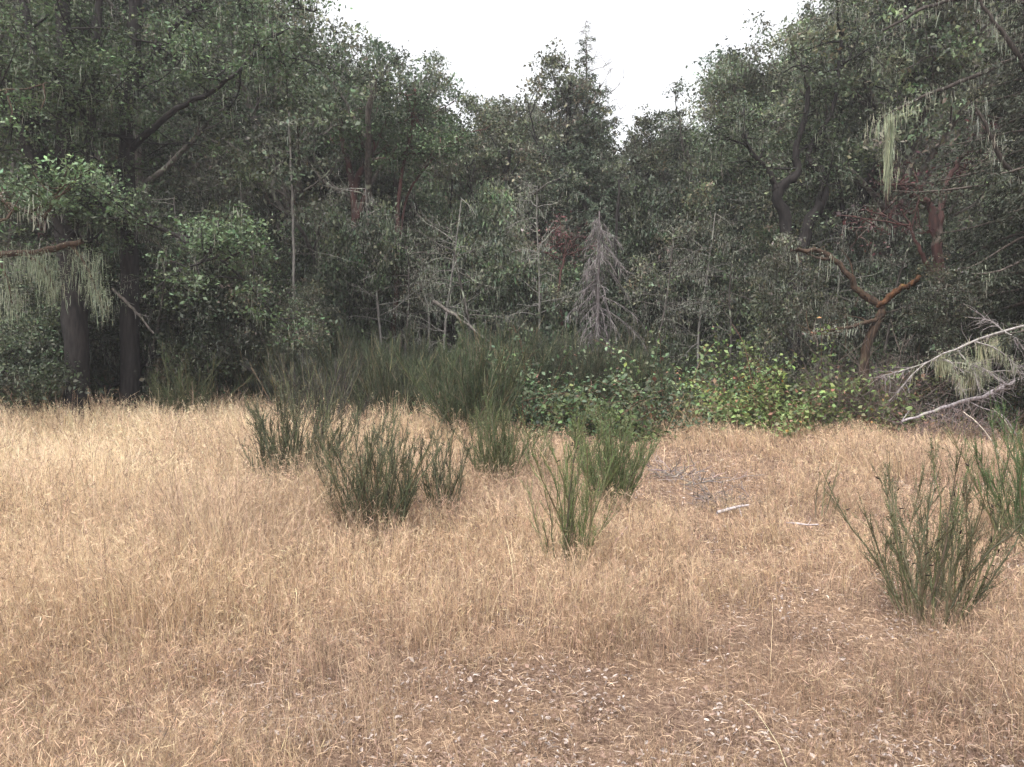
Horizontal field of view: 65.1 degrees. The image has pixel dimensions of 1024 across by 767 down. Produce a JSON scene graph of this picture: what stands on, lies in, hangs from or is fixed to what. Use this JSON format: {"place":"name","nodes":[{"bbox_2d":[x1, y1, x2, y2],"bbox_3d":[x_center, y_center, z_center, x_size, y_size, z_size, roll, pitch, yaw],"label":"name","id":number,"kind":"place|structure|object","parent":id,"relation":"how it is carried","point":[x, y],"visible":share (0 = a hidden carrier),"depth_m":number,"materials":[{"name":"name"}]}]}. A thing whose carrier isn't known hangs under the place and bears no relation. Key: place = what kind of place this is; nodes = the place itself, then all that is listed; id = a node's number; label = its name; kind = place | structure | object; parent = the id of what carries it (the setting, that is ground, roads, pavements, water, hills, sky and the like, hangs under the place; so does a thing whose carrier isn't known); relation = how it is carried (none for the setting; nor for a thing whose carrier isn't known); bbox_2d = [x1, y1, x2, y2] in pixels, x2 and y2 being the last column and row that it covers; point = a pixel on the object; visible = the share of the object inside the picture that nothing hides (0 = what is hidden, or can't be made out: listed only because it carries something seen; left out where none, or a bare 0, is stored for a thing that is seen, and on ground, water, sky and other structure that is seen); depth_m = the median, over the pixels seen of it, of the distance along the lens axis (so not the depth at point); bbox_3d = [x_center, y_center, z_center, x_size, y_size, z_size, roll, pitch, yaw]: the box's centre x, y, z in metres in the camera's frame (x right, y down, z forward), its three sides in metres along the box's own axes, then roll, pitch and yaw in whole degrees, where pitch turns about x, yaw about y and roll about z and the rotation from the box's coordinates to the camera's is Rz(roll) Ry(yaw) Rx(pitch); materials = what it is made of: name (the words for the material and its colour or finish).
{"place":"outdoors","nodes":[
{"label":"outdoors","id":0,"kind":"place"},
{"bbox_2d":[0,384,1023,766],"bbox_3d":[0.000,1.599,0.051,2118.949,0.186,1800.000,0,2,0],"label":"ground","id":1,"kind":"structure","parent":0,"point":[650,705],"depth_m":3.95,"materials":[{"name":"beige plant"}]},
{"bbox_2d":[0,291,92,420],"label":"understorey tree","id":2,"kind":"object","parent":1,"relation":"on","point":[26,327],"visible":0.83,"depth_m":16.54,"materials":[{"name":"green plant"}]},
{"bbox_2d":[0,1,125,331],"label":"oak tree","id":3,"kind":"object","parent":1,"relation":"on","point":[15,208],"visible":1,"depth_m":13.22,"materials":[{"name":"green plant"}]},
{"bbox_2d":[0,0,204,274],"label":"madrone tree","id":4,"kind":"object","parent":1,"relation":"on","point":[113,145],"visible":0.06,"depth_m":24.17,"materials":[{"name":"green plant"}]},
{"bbox_2d":[0,0,230,420],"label":"oak tree","id":5,"kind":"object","parent":1,"relation":"on","point":[74,319],"visible":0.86,"depth_m":16.21,"materials":[{"name":"green plant"}]},
{"bbox_2d":[0,232,239,409],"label":"understorey tree","id":6,"kind":"object","parent":1,"relation":"on","point":[28,288],"visible":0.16,"depth_m":17.80,"materials":[{"name":"green plant"}]},
{"bbox_2d":[21,209,235,385],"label":"understorey tree","id":7,"kind":"object","parent":1,"relation":"on","point":[147,265],"visible":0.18,"depth_m":18.30,"materials":[{"name":"green plant"}]},
{"bbox_2d":[0,241,257,416],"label":"understorey tree","id":8,"kind":"object","parent":1,"relation":"on","point":[210,294],"visible":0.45,"depth_m":17.72,"materials":[{"name":"green plant"}]},
{"bbox_2d":[0,0,290,330],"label":"oak tree","id":9,"kind":"object","parent":1,"relation":"on","point":[192,138],"visible":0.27,"depth_m":20.45,"materials":[{"name":"green plant"}]},
{"bbox_2d":[89,228,223,406],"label":"bare tree","id":10,"kind":"object","parent":1,"relation":"on","point":[156,329],"visible":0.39,"depth_m":17.84,"materials":[{"name":"grey wood"}]},
{"bbox_2d":[103,0,263,323],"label":"young tree","id":11,"kind":"object","parent":1,"relation":"on","point":[210,181],"visible":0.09,"depth_m":25.44,"materials":[{"name":"green plant"}]},
{"bbox_2d":[0,0,373,416],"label":"oak tree","id":12,"kind":"object","parent":1,"relation":"on","point":[129,338],"visible":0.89,"depth_m":16.32,"materials":[{"name":"green plant"}]},
{"bbox_2d":[141,314,266,413],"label":"broom shrub","id":13,"kind":"object","parent":1,"relation":"on","point":[230,379],"visible":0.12,"depth_m":18.86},
{"bbox_2d":[146,338,262,417],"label":"broom shrub","id":14,"kind":"object","parent":1,"relation":"on","point":[180,388],"visible":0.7,"depth_m":16.95,"materials":[{"name":"plant"}]},
{"bbox_2d":[140,209,285,399],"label":"understorey tree","id":15,"kind":"object","parent":1,"relation":"on","point":[233,303],"visible":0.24,"depth_m":18.57,"materials":[{"name":"green plant"}]},
{"bbox_2d":[164,27,291,275],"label":"young tree","id":16,"kind":"object","parent":1,"relation":"on","point":[235,183],"visible":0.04,"depth_m":26.34,"materials":[{"name":"green plant"}]},
{"bbox_2d":[117,0,387,254],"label":"oak tree","id":17,"kind":"object","parent":1,"relation":"on","point":[357,25],"visible":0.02,"depth_m":31.19,"materials":[{"name":"green plant"}]},
{"bbox_2d":[225,324,330,406],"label":"broom shrub","id":18,"kind":"object","parent":1,"relation":"on","point":[273,353],"visible":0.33,"depth_m":18.51,"materials":[{"name":"plant"}]},
{"bbox_2d":[121,0,457,353],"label":"oak tree","id":19,"kind":"object","parent":1,"relation":"on","point":[276,177],"visible":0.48,"depth_m":21.97,"materials":[{"name":"green plant"}]},
{"bbox_2d":[203,189,384,355],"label":"understorey tree","id":20,"kind":"object","parent":1,"relation":"on","point":[277,268],"visible":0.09,"depth_m":22.31,"materials":[{"name":"green plant"}]},
{"bbox_2d":[251,276,344,406],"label":"understorey tree","id":21,"kind":"object","parent":1,"relation":"on","point":[297,304],"visible":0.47,"depth_m":19.02,"materials":[{"name":"green plant"}]},
{"bbox_2d":[235,358,374,493],"bbox_3d":[-2.210,0.527,8.467,1.411,1.607,1.711,-1,2,-16],"label":"broom shrub","id":22,"kind":"object","parent":1,"relation":"on","point":[273,448],"visible":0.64,"depth_m":8.23,"materials":[{"name":"green plant"}]},
{"bbox_2d":[235,339,380,434],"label":"broom shrub","id":23,"kind":"object","parent":1,"relation":"on","point":[318,390],"visible":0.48,"depth_m":13.59,"materials":[{"name":"green plant"}]},
{"bbox_2d":[252,13,409,288],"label":"oak tree","id":24,"kind":"object","parent":1,"relation":"on","point":[281,107],"visible":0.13,"depth_m":24.09,"materials":[{"name":"green plant"}]},
{"bbox_2d":[263,188,420,365],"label":"understorey tree","id":25,"kind":"object","parent":1,"relation":"on","point":[346,238],"visible":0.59,"depth_m":20.08,"materials":[{"name":"green plant"}]},
{"bbox_2d":[310,321,429,417],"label":"broom shrub","id":26,"kind":"object","parent":1,"relation":"on","point":[345,357],"visible":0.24,"depth_m":17.66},
{"bbox_2d":[315,170,427,373],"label":"bare tree","id":27,"kind":"object","parent":1,"relation":"on","point":[377,304],"visible":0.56,"depth_m":20.23,"materials":[{"name":"grey plant"}]},
{"bbox_2d":[255,29,490,364],"bbox_3d":[-3.997,-5.112,23.933,7.441,12.976,7.951,2,2,41],"label":"oak tree","id":28,"kind":"object","parent":1,"relation":"on","point":[380,87],"visible":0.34,"depth_m":21.88,"materials":[{"name":"green plant"}]},
{"bbox_2d":[303,396,451,544],"bbox_3d":[-1.135,0.741,6.916,1.237,1.277,1.246,-1,2,-24],"label":"broom shrub","id":29,"kind":"object","parent":1,"relation":"on","point":[386,496],"visible":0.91,"depth_m":6.72,"materials":[{"name":"green plant"}]},
{"bbox_2d":[328,319,441,424],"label":"broom shrub","id":30,"kind":"object","parent":1,"relation":"on","point":[384,381],"visible":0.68,"depth_m":15.95,"materials":[{"name":"plant"}]},
{"bbox_2d":[312,51,474,351],"bbox_3d":[-3.585,-3.805,21.733,5.266,9.640,3.706,0,2,0],"label":"madrone tree","id":31,"kind":"object","parent":1,"relation":"on","point":[386,157],"visible":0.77,"depth_m":21.42,"materials":[{"name":"green plant"}]},
{"bbox_2d":[366,210,460,372],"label":"understorey tree","id":32,"kind":"object","parent":1,"relation":"on","point":[413,289],"visible":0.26,"depth_m":22.27,"materials":[{"name":"green plant"}]},
{"bbox_2d":[366,85,499,346],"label":"madrone tree","id":33,"kind":"object","parent":1,"relation":"on","point":[414,100],"visible":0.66,"depth_m":21.59,"materials":[{"name":"green plant"}]},
{"bbox_2d":[386,193,494,383],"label":"bare tree","id":34,"kind":"object","parent":1,"relation":"on","point":[447,304],"visible":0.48,"depth_m":20.78,"materials":[{"name":"grey plant"}]},
{"bbox_2d":[407,423,475,519],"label":"broom shrub","id":35,"kind":"object","parent":1,"relation":"on","point":[439,478],"visible":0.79,"depth_m":7.60,"materials":[{"name":"green plant"}]},
{"bbox_2d":[400,206,529,355],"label":"bare tree","id":36,"kind":"object","parent":1,"relation":"on","point":[464,297],"visible":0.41,"depth_m":20.51,"materials":[{"name":"grey wood"}]},
{"bbox_2d":[389,309,545,448],"bbox_3d":[-0.360,-0.088,14.582,2.646,2.618,2.756,1,2,34],"label":"broom shrub","id":37,"kind":"object","parent":1,"relation":"on","point":[471,390],"visible":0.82,"depth_m":14.26,"materials":[{"name":"plant"}]},
{"bbox_2d":[362,323,593,446],"bbox_3d":[-0.257,0.103,15.925,4.492,2.628,4.460,1,2,30],"label":"bramble bush","id":38,"kind":"object","parent":1,"relation":"on","point":[522,400],"visible":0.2,"depth_m":15.60,"materials":[{"name":"green plant"}]},
{"bbox_2d":[404,107,557,274],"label":"oak tree","id":39,"kind":"object","parent":1,"relation":"on","point":[509,152],"visible":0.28,"depth_m":25.27,"materials":[{"name":"green plant"}]},
{"bbox_2d":[448,389,543,489],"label":"broom shrub","id":40,"kind":"object","parent":1,"relation":"on","point":[503,454],"visible":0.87,"depth_m":9.36,"materials":[{"name":"plant"}]},
{"bbox_2d":[404,88,591,339],"bbox_3d":[-1.269,-4.530,26.499,6.296,11.492,6.570,-1,2,-19],"label":"oak tree","id":41,"kind":"object","parent":1,"relation":"on","point":[472,108],"visible":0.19,"depth_m":25.55,"materials":[{"name":"green plant"}]},
{"bbox_2d":[412,161,590,361],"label":"understorey tree","id":42,"kind":"object","parent":1,"relation":"on","point":[476,226],"visible":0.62,"depth_m":21.83,"materials":[{"name":"green plant"}]},
{"bbox_2d":[440,308,578,414],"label":"broom shrub","id":43,"kind":"object","parent":1,"relation":"on","point":[545,356],"visible":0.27,"depth_m":18.43,"materials":[{"name":"plant"}]},
{"bbox_2d":[0,425,1023,766],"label":"matted thatch","id":44,"kind":"object","parent":1,"relation":"on","point":[590,719],"visible":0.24,"depth_m":3.90,"materials":[{"name":"beige plant"}]},
{"bbox_2d":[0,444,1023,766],"bbox_3d":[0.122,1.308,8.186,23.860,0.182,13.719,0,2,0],"label":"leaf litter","id":45,"kind":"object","parent":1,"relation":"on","point":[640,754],"visible":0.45,"depth_m":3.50,"materials":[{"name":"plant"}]},
{"bbox_2d":[462,209,583,350],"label":"understorey tree","id":46,"kind":"object","parent":1,"relation":"on","point":[560,293],"visible":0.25,"depth_m":22.19,"materials":[{"name":"green plant"}]},
{"bbox_2d":[496,167,578,347],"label":"bare tree","id":47,"kind":"object","parent":1,"relation":"on","point":[538,266],"visible":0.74,"depth_m":21.19,"materials":[{"name":"grey plant"}]},
{"bbox_2d":[455,37,622,278],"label":"oak tree","id":48,"kind":"object","parent":1,"relation":"on","point":[546,63],"visible":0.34,"depth_m":26.04,"materials":[{"name":"green plant"}]},
{"bbox_2d":[469,345,645,438],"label":"bramble bush","id":49,"kind":"object","parent":1,"relation":"on","point":[560,422],"visible":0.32,"depth_m":15.89,"materials":[{"name":"green plant"}]},
{"bbox_2d":[515,395,620,572],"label":"broom shrub","id":50,"kind":"object","parent":1,"relation":"on","point":[572,526],"visible":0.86,"depth_m":5.67,"materials":[{"name":"green plant"}]},
{"bbox_2d":[484,258,663,377],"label":"understorey tree","id":51,"kind":"object","parent":1,"relation":"on","point":[579,274],"visible":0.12,"depth_m":23.38,"materials":[{"name":"green plant"}]},
{"bbox_2d":[520,317,643,418],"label":"broom shrub","id":52,"kind":"object","parent":1,"relation":"on","point":[576,358],"visible":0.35,"depth_m":18.62,"materials":[{"name":"plant"}]},
{"bbox_2d":[525,18,648,353],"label":"fir tree","id":53,"kind":"object","parent":1,"relation":"on","point":[587,202],"visible":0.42,"depth_m":25.93,"materials":[{"name":"green plant"}]},
{"bbox_2d":[494,359,682,441],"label":"bramble bush","id":54,"kind":"object","parent":1,"relation":"on","point":[560,401],"visible":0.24,"depth_m":16.04,"materials":[{"name":"green plant"}]},
{"bbox_2d":[531,157,651,333],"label":"oak tree","id":55,"kind":"object","parent":1,"relation":"on","point":[589,191],"visible":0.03,"depth_m":25.96,"materials":[{"name":"green plant"}]},
{"bbox_2d":[526,104,677,329],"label":"oak tree","id":56,"kind":"object","parent":1,"relation":"on","point":[633,145],"visible":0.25,"depth_m":26.27,"materials":[{"name":"green plant"}]},
{"bbox_2d":[565,211,648,367],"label":"dead fir","id":57,"kind":"object","parent":1,"relation":"on","point":[596,306],"visible":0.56,"depth_m":20.79,"materials":[{"name":"grey wood"}]},
{"bbox_2d":[530,379,685,444],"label":"bramble bush","id":58,"kind":"object","parent":1,"relation":"on","point":[616,418],"visible":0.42,"depth_m":15.41,"materials":[{"name":"green plant"}]},
{"bbox_2d":[563,396,662,511],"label":"broom shrub","id":59,"kind":"object","parent":1,"relation":"on","point":[630,477],"visible":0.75,"depth_m":8.06,"materials":[{"name":"green plant"}]},
{"bbox_2d":[559,303,666,375],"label":"broom shrub","id":60,"kind":"object","parent":1,"relation":"on","point":[632,333],"visible":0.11,"depth_m":20.79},
{"bbox_2d":[554,225,722,377],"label":"understorey tree","id":61,"kind":"object","parent":1,"relation":"on","point":[619,298],"visible":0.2,"depth_m":22.48,"materials":[{"name":"green plant"}]},
{"bbox_2d":[565,357,726,443],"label":"bramble bush","id":62,"kind":"object","parent":1,"relation":"on","point":[649,388],"visible":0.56,"depth_m":16.36,"materials":[{"name":"green plant"}]},
{"bbox_2d":[590,340,708,416],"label":"broom shrub","id":63,"kind":"object","parent":1,"relation":"on","point":[640,368],"visible":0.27,"depth_m":18.05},
{"bbox_2d":[583,150,739,351],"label":"understorey tree","id":64,"kind":"object","parent":1,"relation":"on","point":[659,210],"visible":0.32,"depth_m":21.84,"materials":[{"name":"green plant"}]},
{"bbox_2d":[606,212,721,394],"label":"bare tree","id":65,"kind":"object","parent":1,"relation":"on","point":[665,303],"visible":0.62,"depth_m":20.31,"materials":[{"name":"grey wood"}]},
{"bbox_2d":[617,177,743,402],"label":"understorey tree","id":66,"kind":"object","parent":1,"relation":"on","point":[682,283],"visible":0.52,"depth_m":21.55,"materials":[{"name":"green plant"}]},
{"bbox_2d":[567,326,795,425],"bbox_3d":[3.719,-0.015,18.214,4.906,2.453,5.297,0,2,0],"label":"bramble bush","id":67,"kind":"object","parent":1,"relation":"on","point":[684,387],"visible":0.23,"depth_m":17.47,"materials":[{"name":"green plant"}]},
{"bbox_2d":[643,209,741,393],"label":"bare tree","id":68,"kind":"object","parent":1,"relation":"on","point":[699,322],"visible":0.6,"depth_m":20.77,"materials":[{"name":"grey plant"}]},
{"bbox_2d":[604,322,838,429],"bbox_3d":[4.590,-0.025,17.555,5.185,2.594,4.505,0,2,0],"label":"bramble bush","id":69,"kind":"object","parent":1,"relation":"on","point":[728,388],"visible":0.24,"depth_m":17.28,"materials":[{"name":"green plant"}]},
{"bbox_2d":[665,233,781,405],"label":"bare tree","id":70,"kind":"object","parent":1,"relation":"on","point":[730,316],"visible":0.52,"depth_m":19.51,"materials":[{"name":"grey wood"}]},
{"bbox_2d":[602,9,862,334],"bbox_3d":[7.313,-4.889,25.921,7.198,12.095,6.898,1,2,39],"label":"oak tree","id":71,"kind":"object","parent":1,"relation":"on","point":[733,83],"visible":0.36,"depth_m":24.24,"materials":[{"name":"green plant"}]},
{"bbox_2d":[685,223,783,384],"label":"understorey tree","id":72,"kind":"object","parent":1,"relation":"on","point":[751,241],"visible":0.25,"depth_m":21.00,"materials":[{"name":"green plant"}]},
{"bbox_2d":[672,341,845,434],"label":"bramble bush","id":73,"kind":"object","parent":1,"relation":"on","point":[783,373],"visible":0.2,"depth_m":17.04,"materials":[{"name":"green plant"}]},
{"bbox_2d":[634,76,904,359],"bbox_3d":[7.881,-4.167,24.944,7.889,10.640,7.383,2,3,45],"label":"oak tree","id":74,"kind":"object","parent":1,"relation":"on","point":[673,142],"visible":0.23,"depth_m":25.28,"materials":[{"name":"green plant"}]},
{"bbox_2d":[690,51,851,340],"bbox_3d":[8.125,-4.316,25.189,4.866,10.916,5.501,1,2,25],"label":"young tree","id":75,"kind":"object","parent":1,"relation":"on","point":[784,160],"visible":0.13,"depth_m":23.87,"materials":[{"name":"green plant"}]},
{"bbox_2d":[639,115,922,378],"bbox_3d":[7.835,-4.173,26.160,8.895,10.557,9.504,0,2,-1],"label":"oak tree","id":76,"kind":"object","parent":1,"relation":"on","point":[735,198],"visible":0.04,"depth_m":23.54,"materials":[{"name":"green plant"}]},
{"bbox_2d":[677,204,892,405],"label":"understorey tree","id":77,"kind":"object","parent":1,"relation":"on","point":[744,260],"visible":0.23,"depth_m":20.61,"materials":[{"name":"green plant"}]},
{"bbox_2d":[736,223,857,425],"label":"understorey tree","id":78,"kind":"object","parent":1,"relation":"on","point":[770,266],"visible":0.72,"depth_m":17.31,"materials":[{"name":"green plant"}]},
{"bbox_2d":[676,316,924,440],"bbox_3d":[5.675,-0.108,15.840,4.501,2.412,4.116,1,2,33],"label":"bramble bush","id":79,"kind":"object","parent":1,"relation":"on","point":[787,412],"visible":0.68,"depth_m":15.70,"materials":[{"name":"green plant"}]},
{"bbox_2d":[685,0,931,395],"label":"oak tree","id":80,"kind":"object","parent":1,"relation":"on","point":[821,179],"visible":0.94,"depth_m":18.98,"materials":[{"name":"green plant"}]},
{"bbox_2d":[732,353,939,437],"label":"bramble bush","id":81,"kind":"object","parent":1,"relation":"on","point":[840,413],"visible":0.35,"depth_m":15.66,"materials":[{"name":"green plant"}]},
{"bbox_2d":[782,190,899,388],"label":"tree","id":82,"kind":"object","parent":1,"relation":"on","point":[839,272],"visible":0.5,"depth_m":19.48,"materials":[{"name":"grey plant"}]},
{"bbox_2d":[790,244,921,418],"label":"bent tree","id":83,"kind":"object","parent":1,"relation":"on","point":[879,305],"visible":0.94,"depth_m":16.48,"materials":[{"name":"brown plant"}]},
{"bbox_2d":[728,0,990,338],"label":"oak tree","id":84,"kind":"object","parent":1,"relation":"on","point":[863,201],"visible":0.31,"depth_m":20.66,"materials":[{"name":"green plant"}]},
{"bbox_2d":[770,363,953,435],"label":"bramble bush","id":85,"kind":"object","parent":1,"relation":"on","point":[887,415],"visible":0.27,"depth_m":15.71,"materials":[{"name":"green plant"}]},
{"bbox_2d":[781,319,968,434],"bbox_3d":[6.822,-0.091,15.571,3.553,2.366,3.874,1,2,34],"label":"bare shrub","id":86,"kind":"object","parent":1,"relation":"on","point":[862,397],"visible":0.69,"depth_m":15.34,"materials":[{"name":"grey plant"}]},
{"bbox_2d":[727,0,1023,411],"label":"oak tree","id":87,"kind":"object","parent":1,"relation":"on","point":[914,138],"visible":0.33,"depth_m":19.55,"materials":[{"name":"green plant"}]},
{"bbox_2d":[841,223,928,407],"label":"bare tree","id":88,"kind":"object","parent":1,"relation":"on","point":[887,336],"visible":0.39,"depth_m":18.93,"materials":[{"name":"brown wood"}]},
{"bbox_2d":[805,232,974,402],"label":"understorey tree","id":89,"kind":"object","parent":1,"relation":"on","point":[847,283],"visible":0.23,"depth_m":20.65,"materials":[{"name":"green plant"}]},
{"bbox_2d":[835,188,972,389],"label":"understorey tree","id":90,"kind":"object","parent":1,"relation":"on","point":[874,239],"visible":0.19,"depth_m":21.23,"materials":[{"name":"green plant"}]},
{"bbox_2d":[822,112,1014,418],"bbox_3d":[8.818,-2.397,16.695,4.451,6.325,2.600,-1,2,-25],"label":"madrone tree","id":91,"kind":"object","parent":1,"relation":"on","point":[935,222],"visible":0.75,"depth_m":16.61,"materials":[{"name":"green plant"}]},
{"bbox_2d":[822,177,1023,413],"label":"understorey tree","id":92,"kind":"object","parent":1,"relation":"on","point":[877,344],"visible":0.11,"depth_m":19.61,"materials":[{"name":"green plant"}]},
{"bbox_2d":[822,432,1023,631],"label":"broom shrub","id":93,"kind":"object","parent":1,"relation":"on","point":[924,565],"visible":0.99,"depth_m":4.70,"materials":[{"name":"green plant"}]},
{"bbox_2d":[844,0,1017,278],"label":"young tree","id":94,"kind":"object","parent":1,"relation":"on","point":[934,175],"visible":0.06,"depth_m":26.17,"materials":[{"name":"green plant"}]},
{"bbox_2d":[864,0,1023,442],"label":"fir tree","id":95,"kind":"object","parent":1,"relation":"on","point":[995,276],"visible":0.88,"depth_m":15.02,"materials":[{"name":"green plant"}]},
{"bbox_2d":[865,305,1023,406],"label":"fallen branch","id":96,"kind":"object","parent":1,"relation":"on","point":[961,383],"visible":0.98,"depth_m":13.10,"materials":[{"name":"grey wood"}]},
{"bbox_2d":[873,253,1023,435],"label":"understorey tree","id":97,"kind":"object","parent":1,"relation":"on","point":[944,332],"visible":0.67,"depth_m":15.42,"materials":[{"name":"green plant"}]},
{"bbox_2d":[876,394,1023,444],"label":"bare shrub","id":98,"kind":"object","parent":1,"relation":"on","point":[959,424],"visible":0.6,"depth_m":14.14,"materials":[{"name":"grey plant"}]},
{"bbox_2d":[883,0,1023,306],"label":"young tree","id":99,"kind":"object","parent":1,"relation":"on","point":[976,219],"visible":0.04,"depth_m":25.89,"materials":[{"name":"green plant"}]},
{"bbox_2d":[943,392,1023,552],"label":"broom shrub","id":100,"kind":"object","parent":1,"relation":"on","point":[1019,494],"visible":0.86,"depth_m":6.84,"materials":[{"name":"plant"}]},
{"bbox_2d":[271,0,857,198],"label":"sky","id":101,"kind":"structure","parent":0,"point":[488,44],"materials":[{"name":"white"}]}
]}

